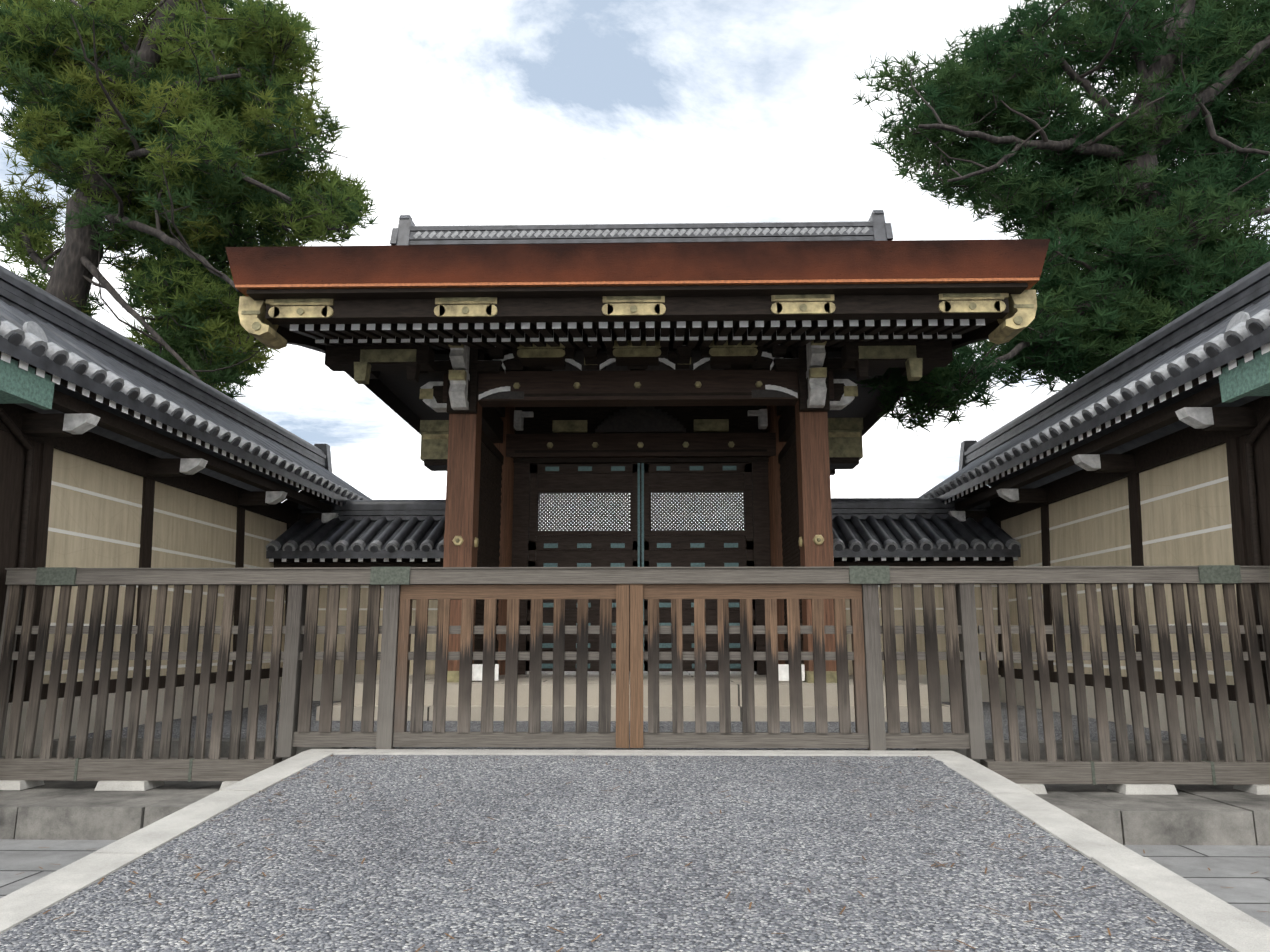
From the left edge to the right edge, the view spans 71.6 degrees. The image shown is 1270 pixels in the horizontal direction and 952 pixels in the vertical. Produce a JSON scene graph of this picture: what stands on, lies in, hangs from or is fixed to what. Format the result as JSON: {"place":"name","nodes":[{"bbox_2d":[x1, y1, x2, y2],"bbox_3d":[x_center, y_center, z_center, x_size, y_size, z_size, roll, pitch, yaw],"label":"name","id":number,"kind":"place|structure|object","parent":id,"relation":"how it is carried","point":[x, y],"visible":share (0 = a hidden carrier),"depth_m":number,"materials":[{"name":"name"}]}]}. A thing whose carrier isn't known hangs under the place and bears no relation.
{"place":"outdoors","nodes":[
{"label":"outdoors","id":0,"kind":"place"},
{"bbox_2d":[0,0,377,399],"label":"pine","id":1,"kind":"object","parent":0,"point":[233,129],"depth_m":15.63,"materials":[{"name":"green plant"}]},
{"bbox_2d":[0,701,1231,951],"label":"gravel path","id":2,"kind":"structure","parent":0,"point":[406,885],"depth_m":4.29,"materials":[{"name":"grey gravel"}]},
{"bbox_2d":[266,500,445,700],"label":"wing wall","id":3,"kind":"structure","parent":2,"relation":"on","point":[382,533],"depth_m":13.72,"materials":[{"name":"tile"}]},
{"bbox_2d":[316,671,950,721],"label":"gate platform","id":4,"kind":"structure","parent":2,"relation":"on","point":[712,695],"depth_m":10.36,"materials":[{"name":"stone"}]},
{"bbox_2d":[344,337,934,682],"bbox_3d":[0.085,0.767,13.694,7.942,4.550,5.965,0,-11,1],"label":"gate frame","id":5,"kind":"object","parent":4,"relation":"on","point":[509,442],"visible":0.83,"depth_m":13.68,"materials":[{"name":"brown wood"}]},
{"bbox_2d":[225,210,1049,474],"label":"gate roof","id":6,"kind":"structure","parent":5,"relation":"on","point":[869,293],"depth_m":9.66,"materials":[{"name":"brown wood"}]},
{"bbox_2d":[0,749,1269,951],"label":"kerb stones","id":7,"kind":"object","parent":2,"relation":"on","point":[1224,923],"visible":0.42,"depth_m":4.65,"materials":[{"name":"stone"}]},
{"bbox_2d":[16,755,1264,951],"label":"fallen needles","id":8,"kind":"object","parent":2,"relation":"on","point":[1109,933],"visible":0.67,"depth_m":4.31,"materials":[{"name":"brown plant"}]},
{"bbox_2d":[831,498,1020,701],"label":"wing wall","id":9,"kind":"structure","parent":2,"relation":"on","point":[899,532],"depth_m":13.55,"materials":[{"name":"tile"}]},
{"bbox_2d":[0,839,1269,926],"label":"paving","id":10,"kind":"structure","parent":0,"point":[1234,867],"depth_m":5.83,"materials":[{"name":"stone"}]},
{"bbox_2d":[0,0,1269,530],"label":"sky","id":11,"kind":"structure","parent":0,"point":[457,112],"materials":[{"name":"white"}]},
{"bbox_2d":[852,0,1269,439],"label":"pine","id":12,"kind":"object","parent":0,"point":[1120,226],"depth_m":15.17,"materials":[{"name":"green plant"}]},
{"label":"ground","id":13,"kind":"structure","parent":0,"visible":0},
{"bbox_2d":[0,738,1269,844],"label":"fence plinth","id":14,"kind":"structure","parent":13,"relation":"on","point":[1207,814],"depth_m":6.60,"materials":[{"name":"stone"}]},
{"bbox_2d":[0,265,371,756],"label":"side wall","id":15,"kind":"structure","parent":14,"relation":"on","point":[117,450],"depth_m":9.66,"materials":[{"name":"paint"}]},
{"bbox_2d":[0,565,1269,794],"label":"wooden fence","id":16,"kind":"object","parent":14,"relation":"on","point":[628,589],"visible":1,"depth_m":7.47,"materials":[{"name":"grey wood"}]},
{"bbox_2d":[918,261,1269,759],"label":"side wall","id":17,"kind":"structure","parent":14,"relation":"on","point":[1152,449],"depth_m":9.50,"materials":[{"name":"paint"}]}
]}

